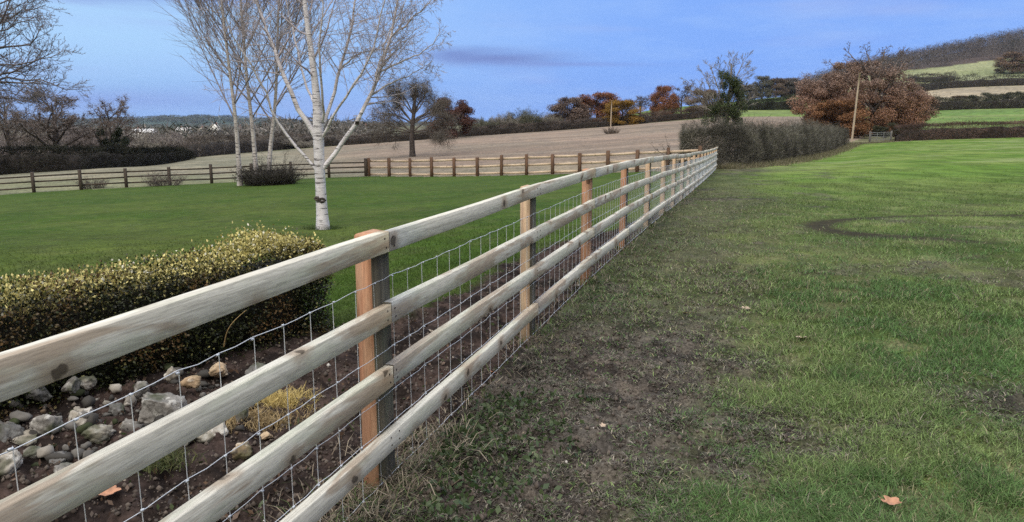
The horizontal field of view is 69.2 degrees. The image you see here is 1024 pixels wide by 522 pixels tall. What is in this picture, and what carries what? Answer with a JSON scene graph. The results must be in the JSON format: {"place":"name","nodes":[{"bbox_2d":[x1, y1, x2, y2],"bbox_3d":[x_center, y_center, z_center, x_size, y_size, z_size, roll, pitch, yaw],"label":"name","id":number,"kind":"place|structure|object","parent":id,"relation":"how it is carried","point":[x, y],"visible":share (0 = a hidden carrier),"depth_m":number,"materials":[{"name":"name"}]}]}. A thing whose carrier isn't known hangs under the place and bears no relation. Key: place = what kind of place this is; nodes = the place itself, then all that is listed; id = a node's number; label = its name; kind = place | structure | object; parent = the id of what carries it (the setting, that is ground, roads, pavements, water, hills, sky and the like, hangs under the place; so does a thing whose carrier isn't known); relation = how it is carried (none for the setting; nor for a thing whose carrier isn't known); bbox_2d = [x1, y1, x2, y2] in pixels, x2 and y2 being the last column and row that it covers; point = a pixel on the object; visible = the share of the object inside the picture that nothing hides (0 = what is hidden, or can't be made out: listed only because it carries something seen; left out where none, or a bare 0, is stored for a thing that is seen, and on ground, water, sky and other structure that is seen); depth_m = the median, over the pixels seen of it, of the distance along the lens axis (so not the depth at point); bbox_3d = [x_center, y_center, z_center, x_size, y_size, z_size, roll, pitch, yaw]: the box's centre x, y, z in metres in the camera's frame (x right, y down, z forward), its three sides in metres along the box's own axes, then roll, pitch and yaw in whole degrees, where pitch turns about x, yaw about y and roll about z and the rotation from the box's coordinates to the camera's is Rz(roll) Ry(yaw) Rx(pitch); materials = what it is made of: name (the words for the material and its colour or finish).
{"place":"outdoors","nodes":[
{"label":"outdoors","id":0,"kind":"place"},
{"bbox_2d":[0,169,716,521],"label":"lawn","id":1,"kind":"structure","parent":0,"point":[84,221],"depth_m":11.09,"materials":[{"name":"plant"}]},
{"bbox_2d":[0,449,23,477],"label":"rock","id":2,"kind":"object","parent":1,"relation":"on","point":[7,463],"visible":0.89,"depth_m":3.18,"materials":[{"name":"stone"}]},
{"bbox_2d":[0,422,24,442],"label":"rock","id":3,"kind":"object","parent":1,"relation":"on","point":[9,429],"visible":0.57,"depth_m":3.51,"materials":[{"name":"stone"}]},
{"bbox_2d":[10,429,37,445],"bbox_3d":[-2.338,0.865,3.543,0.134,0.093,0.169,-6,12,-31],"label":"rock","id":4,"kind":"object","parent":1,"relation":"on","point":[26,437],"visible":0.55,"depth_m":3.51,"materials":[{"name":"stone"}]},
{"bbox_2d":[22,446,40,458],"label":"rock","id":5,"kind":"object","parent":1,"relation":"on","point":[30,451],"visible":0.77,"depth_m":3.34,"materials":[{"name":"grey stone"}]},
{"bbox_2d":[26,386,53,401],"bbox_3d":[-2.528,0.702,3.957,0.106,0.103,0.116,6,12,29],"label":"rock","id":6,"kind":"object","parent":1,"relation":"on","point":[39,392],"visible":0.75,"depth_m":3.93,"materials":[{"name":"stone"}]},
{"bbox_2d":[0,0,92,123],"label":"bare garden tree","id":7,"kind":"object","parent":1,"relation":"on","point":[5,18],"visible":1,"depth_m":12.58,"materials":[{"name":"plant"}]},
{"bbox_2d":[29,414,63,435],"bbox_3d":[-2.258,0.796,3.614,0.165,0.130,0.141,5,12,26],"label":"rock","id":8,"kind":"object","parent":1,"relation":"on","point":[42,424],"visible":0.83,"depth_m":3.56,"materials":[{"name":"grey stone"}]},
{"bbox_2d":[49,451,66,463],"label":"rock","id":9,"kind":"object","parent":1,"relation":"on","point":[62,460],"visible":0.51,"depth_m":3.33,"materials":[{"name":"stone"}]},
{"bbox_2d":[54,462,72,472],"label":"rock","id":10,"kind":"object","parent":1,"relation":"on","point":[60,466],"visible":0.17,"depth_m":3.21,"materials":[{"name":"grey stone"}]},
{"bbox_2d":[68,406,92,426],"bbox_3d":[-2.175,0.812,3.729,0.110,0.128,0.152,-2,11,-12],"label":"rock","id":11,"kind":"object","parent":1,"relation":"on","point":[74,413],"visible":0.45,"depth_m":3.71,"materials":[{"name":"stone"}]},
{"bbox_2d":[81,424,116,443],"bbox_3d":[-1.970,0.827,3.544,0.145,0.107,0.115,-10,14,-42],"label":"rock","id":12,"kind":"object","parent":1,"relation":"on","point":[97,434],"visible":0.96,"depth_m":3.50,"materials":[{"name":"stone"}]},
{"bbox_2d":[99,485,120,495],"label":"fallen leaf","id":13,"kind":"object","parent":1,"relation":"on","point":[111,490],"visible":0.65,"depth_m":2.99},
{"bbox_2d":[108,402,125,415],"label":"rock","id":14,"kind":"object","parent":1,"relation":"on","point":[116,409],"visible":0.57,"depth_m":3.87,"materials":[{"name":"stone"}]},
{"bbox_2d":[0,363,254,466],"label":"rubble","id":15,"kind":"object","parent":1,"relation":"on","point":[17,417],"visible":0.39,"depth_m":3.69,"materials":[{"name":"stone"}]},
{"bbox_2d":[61,376,80,393],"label":"rock","id":16,"kind":"object","parent":15,"relation":"on","point":[72,385],"visible":1,"depth_m":3.99,"materials":[{"name":"grey stone"}]},
{"bbox_2d":[78,376,96,390],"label":"rock","id":17,"kind":"object","parent":15,"relation":"on","point":[88,383],"visible":0.75,"depth_m":4.07,"materials":[{"name":"stone"}]},
{"bbox_2d":[120,418,139,428],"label":"rock","id":18,"kind":"object","parent":1,"relation":"on","point":[126,421],"visible":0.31,"depth_m":3.68,"materials":[{"name":"grey stone"}]},
{"bbox_2d":[134,381,149,398],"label":"rock","id":19,"kind":"object","parent":1,"relation":"on","point":[139,385],"visible":0.84,"depth_m":4.07,"materials":[{"name":"grey stone"}]},
{"bbox_2d":[138,392,187,423],"bbox_3d":[-1.782,0.754,3.799,0.219,0.162,0.167,0,11,0],"label":"rock","id":20,"kind":"object","parent":1,"relation":"on","point":[158,404],"visible":0.69,"depth_m":3.73,"materials":[{"name":"grey stone"}]},
{"bbox_2d":[139,168,186,185],"bbox_3d":[-20.118,-4.773,42.843,2.764,1.154,2.164,0,11,0],"label":"bramble","id":21,"kind":"object","parent":1,"relation":"on","point":[157,182],"visible":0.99,"depth_m":42.73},
{"bbox_2d":[0,220,335,420],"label":"box hedge","id":22,"kind":"object","parent":1,"relation":"on","point":[38,312],"visible":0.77,"depth_m":4.55,"materials":[{"name":"green plant"}]},
{"bbox_2d":[163,366,179,382],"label":"rock","id":23,"kind":"object","parent":1,"relation":"on","point":[170,370],"visible":0.88,"depth_m":4.24,"materials":[{"name":"stone"}]},
{"bbox_2d":[137,440,209,479],"bbox_3d":[-1.588,0.852,3.252,0.536,0.069,0.370,0,11,0],"label":"weed clump","id":24,"kind":"object","parent":1,"relation":"on","point":[168,459],"visible":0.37,"depth_m":3.23,"materials":[{"name":"green plant"}]},
{"bbox_2d":[0,158,366,192],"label":"old field fence","id":25,"kind":"object","parent":1,"relation":"on","point":[126,182],"visible":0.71,"depth_m":42.53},
{"bbox_2d":[180,375,200,388],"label":"rock","id":26,"kind":"object","parent":1,"relation":"on","point":[192,381],"visible":1,"depth_m":4.11,"materials":[{"name":"beige stone"}]},
{"bbox_2d":[195,422,228,442],"bbox_3d":[-1.472,0.825,3.594,0.166,0.119,0.168,-7,13,-33],"label":"rock","id":27,"kind":"object","parent":1,"relation":"on","point":[208,436],"visible":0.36,"depth_m":3.54,"materials":[{"name":"stone"}]},
{"bbox_2d":[208,362,227,377],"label":"rock","id":28,"kind":"object","parent":1,"relation":"on","point":[214,371],"visible":0.98,"depth_m":4.31,"materials":[{"name":"beige stone"}]},
{"bbox_2d":[164,0,298,185],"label":"slender birch","id":29,"kind":"object","parent":1,"relation":"on","point":[236,131],"visible":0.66,"depth_m":39.28,"materials":[{"name":"plant"}]},
{"bbox_2d":[230,441,252,459],"bbox_3d":[-1.231,0.882,3.419,0.095,0.092,0.114,1,11,7],"label":"rock","id":30,"kind":"object","parent":1,"relation":"on","point":[244,451],"visible":0.93,"depth_m":3.38,"materials":[{"name":"beige stone"}]},
{"bbox_2d":[235,408,248,421],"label":"rock","id":31,"kind":"object","parent":1,"relation":"on","point":[243,414],"visible":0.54,"depth_m":3.71,"materials":[{"name":"grey stone"}]},
{"bbox_2d":[154,0,340,169],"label":"slender birch","id":32,"kind":"object","parent":1,"relation":"on","point":[253,138],"visible":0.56,"depth_m":39.12,"materials":[{"name":"plant"}]},
{"bbox_2d":[244,362,265,374],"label":"rock","id":33,"kind":"object","parent":1,"relation":"on","point":[251,368],"visible":0.3,"depth_m":4.20,"materials":[{"name":"stone"}]},
{"bbox_2d":[194,0,325,169],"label":"slender birch","id":34,"kind":"object","parent":1,"relation":"on","point":[270,148],"visible":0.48,"depth_m":40.00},
{"bbox_2d":[260,431,272,439],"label":"rock","id":35,"kind":"object","parent":1,"relation":"on","point":[266,435],"visible":1,"depth_m":3.58,"materials":[{"name":"beige stone"}]},
{"bbox_2d":[227,158,309,185],"bbox_3d":[-13.212,-4.736,39.944,3.985,1.757,3.122,4,11,20],"label":"dark shrub","id":36,"kind":"object","parent":1,"relation":"on","point":[272,177],"visible":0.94,"depth_m":39.55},
{"bbox_2d":[245,147,307,181],"bbox_3d":[-12.795,-5.151,40.410,3.325,2.221,2.967,0,11,0],"label":"dark shrub","id":37,"kind":"object","parent":1,"relation":"on","point":[285,164],"visible":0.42,"depth_m":40.44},
{"bbox_2d":[225,397,354,434],"bbox_3d":[-1.292,0.775,3.769,0.821,0.097,0.525,5,12,25],"label":"straw clump","id":38,"kind":"object","parent":1,"relation":"on","point":[267,415],"visible":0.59,"depth_m":3.75,"materials":[{"name":"yellow plant"}]},
{"bbox_2d":[253,383,332,413],"bbox_3d":[-1.238,0.722,3.999,0.473,0.120,0.538,-10,15,-43],"label":"straw clump","id":39,"kind":"object","parent":1,"relation":"on","point":[270,399],"visible":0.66,"depth_m":3.99,"materials":[{"name":"yellow plant"}]},
{"bbox_2d":[1,228,631,521],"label":"leaf litter","id":40,"kind":"object","parent":1,"relation":"on","point":[174,504],"visible":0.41,"depth_m":3.56,"materials":[{"name":"plant"}]},
{"bbox_2d":[178,0,455,229],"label":"silver birch","id":41,"kind":"object","parent":1,"relation":"on","point":[319,166],"visible":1,"depth_m":14.12,"materials":[{"name":"white plant"}]},
{"bbox_2d":[293,221,348,230],"bbox_3d":[-3.806,-0.690,14.602,1.288,0.142,0.885,0,11,0],"label":"grass tuft","id":42,"kind":"object","parent":1,"relation":"on","point":[330,227],"visible":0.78,"depth_m":14.57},
{"bbox_2d":[0,147,717,521],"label":"post and rail fence","id":43,"kind":"object","parent":1,"relation":"on","point":[86,347],"visible":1,"depth_m":2.59,"materials":[{"name":"beige wood"}]},
{"bbox_2d":[0,224,798,521],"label":"soil crumbs","id":44,"kind":"object","parent":1,"relation":"on","point":[23,480],"visible":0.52,"depth_m":3.54,"materials":[{"name":"soil"}]},
{"bbox_2d":[225,187,702,521],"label":"dead stalks","id":45,"kind":"object","parent":1,"relation":"on","point":[361,491],"visible":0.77,"depth_m":3.27,"materials":[{"name":"brown plant"}]},
{"bbox_2d":[367,146,701,176],"bbox_3d":[0.115,-5.330,41.619,21.094,2.585,0.168,6,12,29],"label":"new field fence","id":46,"kind":"object","parent":1,"relation":"on","point":[579,163],"visible":0.72,"depth_m":41.75,"materials":[{"name":"wood"}]},
{"bbox_2d":[0,116,863,194],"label":"stubble field","id":47,"kind":"structure","parent":0,"point":[635,137],"depth_m":74.26,"materials":[{"name":"plant"}]},
{"bbox_2d":[73,175,109,188],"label":"bramble","id":48,"kind":"object","parent":47,"relation":"on","point":[95,182],"visible":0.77,"depth_m":42.20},
{"bbox_2d":[0,138,196,174],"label":"field hedge","id":49,"kind":"object","parent":47,"relation":"on","point":[100,157],"visible":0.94,"depth_m":68.42,"materials":[{"name":"plant"}]},
{"bbox_2d":[180,127,342,156],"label":"field hedge","id":50,"kind":"object","parent":47,"relation":"on","point":[213,147],"visible":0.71,"depth_m":125.60,"materials":[{"name":"plant"}]},
{"bbox_2d":[360,73,464,156],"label":"apple tree","id":51,"kind":"object","parent":47,"relation":"on","point":[420,94],"visible":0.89,"depth_m":73.43,"materials":[{"name":"brown plant"}]},
{"bbox_2d":[427,97,476,138],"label":"copper tree","id":52,"kind":"object","parent":47,"relation":"on","point":[464,108],"visible":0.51,"depth_m":136.17,"materials":[{"name":"brown plant"}]},
{"bbox_2d":[339,112,649,144],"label":"field hedge","id":53,"kind":"object","parent":47,"relation":"on","point":[536,127],"visible":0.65,"depth_m":150.37,"materials":[{"name":"plant"}]},
{"bbox_2d":[601,126,620,133],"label":"weed clump","id":54,"kind":"object","parent":47,"relation":"on","point":[612,131],"visible":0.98,"depth_m":108.13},
{"bbox_2d":[601,99,644,124],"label":"maple tree","id":55,"kind":"object","parent":47,"relation":"on","point":[622,105],"visible":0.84,"depth_m":155.46,"materials":[{"name":"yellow plant"}]},
{"bbox_2d":[651,136,694,167],"bbox_3d":[8.459,-5.455,37.198,2.441,1.845,2.276,-8,13,-35],"label":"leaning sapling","id":56,"kind":"object","parent":47,"relation":"on","point":[671,154],"visible":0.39,"depth_m":37.22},
{"bbox_2d":[681,49,757,148],"bbox_3d":[12.047,-8.977,43.103,4.748,6.406,2.222,0,11,0],"label":"ivy clad tree","id":57,"kind":"object","parent":47,"relation":"on","point":[734,91],"visible":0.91,"depth_m":42.77,"materials":[{"name":"green plant"}]},
{"bbox_2d":[809,98,874,137],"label":"oak sapling","id":58,"kind":"object","parent":47,"relation":"on","point":[845,107],"visible":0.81,"depth_m":108.62,"materials":[{"name":"brown plant"}]},
{"bbox_2d":[0,39,1023,167],"bbox_3d":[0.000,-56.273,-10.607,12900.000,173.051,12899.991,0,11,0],"label":"hills","id":59,"kind":"structure","parent":0,"point":[984,66],"depth_m":396.23,"materials":[{"name":"plant"}]},
{"bbox_2d":[0,133,38,154],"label":"thicket bush","id":60,"kind":"object","parent":59,"relation":"on","point":[4,142],"visible":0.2,"depth_m":91.96,"materials":[{"name":"brown plant"}]},
{"bbox_2d":[0,91,50,154],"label":"bare tree","id":61,"kind":"object","parent":59,"relation":"on","point":[7,136],"visible":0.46,"depth_m":80.60,"materials":[{"name":"brown plant"}]},
{"bbox_2d":[0,123,62,154],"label":"thicket bush","id":62,"kind":"object","parent":59,"relation":"on","point":[25,134],"visible":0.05,"depth_m":98.30,"materials":[{"name":"brown plant"}]},
{"bbox_2d":[2,85,105,153],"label":"bare tree","id":63,"kind":"object","parent":59,"relation":"on","point":[69,120],"visible":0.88,"depth_m":75.95,"materials":[{"name":"brown plant"}]},
{"bbox_2d":[25,115,132,154],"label":"thicket bush","id":64,"kind":"object","parent":59,"relation":"on","point":[91,141],"visible":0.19,"depth_m":94.61,"materials":[{"name":"brown plant"}]},
{"bbox_2d":[78,94,144,153],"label":"bare tree","id":65,"kind":"object","parent":59,"relation":"on","point":[103,135],"visible":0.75,"depth_m":78.67,"materials":[{"name":"brown plant"}]},
{"bbox_2d":[94,124,183,153],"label":"thicket bush","id":66,"kind":"object","parent":59,"relation":"on","point":[147,143],"visible":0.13,"depth_m":112.07,"materials":[{"name":"brown plant"}]},
{"bbox_2d":[133,130,201,148],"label":"thicket bush","id":67,"kind":"object","parent":59,"relation":"on","point":[164,137],"visible":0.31,"depth_m":114.14,"materials":[{"name":"brown plant"}]},
{"bbox_2d":[0,113,480,124],"bbox_3d":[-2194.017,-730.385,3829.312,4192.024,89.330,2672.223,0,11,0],"label":"woodland","id":68,"kind":"object","parent":59,"relation":"on","point":[185,119],"visible":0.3,"depth_m":3040.59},
{"bbox_2d":[246,137,312,147],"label":"thicket bush","id":69,"kind":"object","parent":59,"relation":"on","point":[306,144],"visible":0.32,"depth_m":143.04,"materials":[{"name":"brown plant"}]},
{"bbox_2d":[0,112,564,154],"bbox_3d":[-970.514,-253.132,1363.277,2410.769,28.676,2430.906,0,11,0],"label":"valley woodland","id":70,"kind":"object","parent":59,"relation":"on","point":[344,126],"visible":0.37,"depth_m":209.02,"materials":[{"name":"plant"}]},
{"bbox_2d":[328,131,370,139],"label":"thicket bush","id":71,"kind":"object","parent":59,"relation":"on","point":[353,134],"visible":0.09,"depth_m":161.84,"materials":[{"name":"grey plant"}]},
{"bbox_2d":[470,117,499,129],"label":"thicket bush","id":72,"kind":"object","parent":59,"relation":"on","point":[483,123],"visible":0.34,"depth_m":154.26,"materials":[{"name":"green plant"}]},
{"bbox_2d":[489,112,522,127],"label":"thicket bush","id":73,"kind":"object","parent":59,"relation":"on","point":[502,121],"visible":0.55,"depth_m":156.09,"materials":[{"name":"grey plant"}]},
{"bbox_2d":[504,106,547,126],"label":"thicket bush","id":74,"kind":"object","parent":59,"relation":"on","point":[527,118],"visible":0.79,"depth_m":158.01,"materials":[{"name":"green plant"}]},
{"bbox_2d":[541,111,565,124],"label":"thicket bush","id":75,"kind":"object","parent":59,"relation":"on","point":[550,117],"visible":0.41,"depth_m":160.01,"materials":[{"name":"grey plant"}]},
{"bbox_2d":[545,96,593,123],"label":"oak tree","id":76,"kind":"object","parent":59,"relation":"on","point":[563,109],"visible":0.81,"depth_m":161.79,"materials":[{"name":"brown plant"}]},
{"bbox_2d":[569,91,623,121],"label":"oak tree","id":77,"kind":"object","parent":59,"relation":"on","point":[599,105],"visible":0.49,"depth_m":164.43,"materials":[{"name":"brown plant"}]},
{"bbox_2d":[625,94,649,114],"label":"bare tree","id":78,"kind":"object","parent":59,"relation":"on","point":[640,102],"visible":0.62,"depth_m":191.27,"materials":[{"name":"grey plant"}]},
{"bbox_2d":[649,84,679,115],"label":"tree","id":79,"kind":"object","parent":59,"relation":"on","point":[668,103],"visible":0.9,"depth_m":172.34,"materials":[{"name":"orange plant"}]},
{"bbox_2d":[670,84,691,112],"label":"bare tree","id":80,"kind":"object","parent":59,"relation":"on","point":[685,95],"visible":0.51,"depth_m":185.38,"materials":[{"name":"grey plant"}]},
{"bbox_2d":[638,105,741,122],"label":"field hedge","id":81,"kind":"object","parent":59,"relation":"on","point":[658,116],"visible":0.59,"depth_m":162.81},
{"bbox_2d":[682,88,724,112],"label":"bush","id":82,"kind":"object","parent":59,"relation":"on","point":[699,95],"visible":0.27,"depth_m":169.89,"materials":[{"name":"brown plant"}]},
{"bbox_2d":[740,85,758,99],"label":"ridge tree","id":83,"kind":"object","parent":59,"relation":"on","point":[755,91],"visible":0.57,"depth_m":411.67,"materials":[{"name":"green plant"}]},
{"bbox_2d":[751,75,774,98],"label":"ridge tree","id":84,"kind":"object","parent":59,"relation":"on","point":[762,89],"visible":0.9,"depth_m":417.04,"materials":[{"name":"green plant"}]},
{"bbox_2d":[742,91,804,109],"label":"field hedge","id":85,"kind":"object","parent":59,"relation":"on","point":[771,104],"visible":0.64,"depth_m":226.23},
{"bbox_2d":[764,77,789,96],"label":"ridge tree","id":86,"kind":"object","parent":59,"relation":"on","point":[779,84],"visible":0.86,"depth_m":415.93,"materials":[{"name":"brown plant"}]},
{"bbox_2d":[778,77,801,95],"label":"ridge tree","id":87,"kind":"object","parent":59,"relation":"on","point":[790,83],"visible":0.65,"depth_m":420.19,"materials":[{"name":"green plant"}]},
{"bbox_2d":[872,122,922,137],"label":"evergreen bush","id":88,"kind":"object","parent":59,"relation":"on","point":[881,129],"visible":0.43,"depth_m":102.65,"materials":[{"name":"green plant"}]},
{"bbox_2d":[788,25,1023,96],"bbox_3d":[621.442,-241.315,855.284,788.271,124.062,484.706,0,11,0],"label":"hill woodland","id":89,"kind":"object","parent":59,"relation":"on","point":[1006,40],"visible":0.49,"depth_m":770.70,"materials":[{"name":"plant"}]},
{"bbox_2d":[884,90,941,129],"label":"brown tree","id":90,"kind":"object","parent":59,"relation":"on","point":[931,111],"visible":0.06,"depth_m":129.76,"materials":[{"name":"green plant"}]},
{"bbox_2d":[902,71,958,81],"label":"field hedge","id":91,"kind":"object","parent":59,"relation":"on","point":[937,76],"visible":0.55,"depth_m":532.63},
{"bbox_2d":[910,71,1023,90],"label":"field hedge","id":92,"kind":"object","parent":59,"relation":"on","point":[938,83],"visible":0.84,"depth_m":432.26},
{"bbox_2d":[928,91,1023,110],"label":"field hedge","id":93,"kind":"object","parent":59,"relation":"on","point":[956,103],"visible":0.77,"depth_m":254.66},
{"bbox_2d":[968,92,999,100],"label":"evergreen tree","id":94,"kind":"object","parent":59,"relation":"on","point":[975,96],"visible":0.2,"depth_m":283.09,"materials":[{"name":"green plant"}]},
{"bbox_2d":[993,51,1023,73],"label":"brown tree","id":95,"kind":"object","parent":59,"relation":"on","point":[1015,62],"visible":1,"depth_m":588.72,"materials":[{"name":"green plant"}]},
{"bbox_2d":[1001,91,1023,99],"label":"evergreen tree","id":96,"kind":"object","parent":59,"relation":"on","point":[1020,92],"visible":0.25,"depth_m":273.83,"materials":[{"name":"green plant"}]},
{"bbox_2d":[0,0,1023,121],"label":"sky","id":97,"kind":"structure","parent":0,"point":[503,55],"materials":[{"name":"blue"}]},
{"bbox_2d":[347,138,1023,521],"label":"paddock","id":98,"kind":"structure","parent":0,"point":[993,158],"depth_m":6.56,"materials":[{"name":"plant"}]},
{"bbox_2d":[414,384,607,521],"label":"ground weeds","id":99,"kind":"object","parent":98,"relation":"on","point":[464,502],"visible":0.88,"depth_m":3.31,"materials":[{"name":"green plant"}]},
{"bbox_2d":[675,114,851,169],"bbox_3d":[25.668,-10.655,64.059,4.356,3.958,65.535,6,12,29],"label":"field hedge","id":100,"kind":"object","parent":98,"relation":"on","point":[748,143],"visible":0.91,"depth_m":40.51,"materials":[{"name":"plant"}]},
{"bbox_2d":[716,140,897,168],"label":"rough grass","id":101,"kind":"structure","parent":98,"relation":"on","point":[806,158],"depth_m":46.39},
{"bbox_2d":[851,73,860,141],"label":"telegraph pole","id":102,"kind":"object","parent":98,"relation":"on","point":[853,126],"visible":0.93,"depth_m":95.95,"materials":[{"name":"brown wood"}]},
{"bbox_2d":[786,41,934,135],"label":"oak tree","id":103,"kind":"object","parent":98,"relation":"on","point":[903,103],"visible":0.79,"depth_m":115.41,"materials":[{"name":"brown plant"}]},
{"bbox_2d":[869,131,892,141],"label":"field gate","id":104,"kind":"structure","parent":98,"relation":"on","point":[870,136],"depth_m":96.11,"materials":[{"name":"grey wood"}]},
{"bbox_2d":[878,495,901,504],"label":"fallen leaf","id":105,"kind":"object","parent":98,"relation":"on","point":[891,500],"visible":1,"depth_m":2.90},
{"bbox_2d":[892,117,1023,140],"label":"field hedge","id":106,"kind":"object","parent":98,"relation":"on","point":[936,132],"visible":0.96,"depth_m":97.56,"materials":[{"name":"plant"}]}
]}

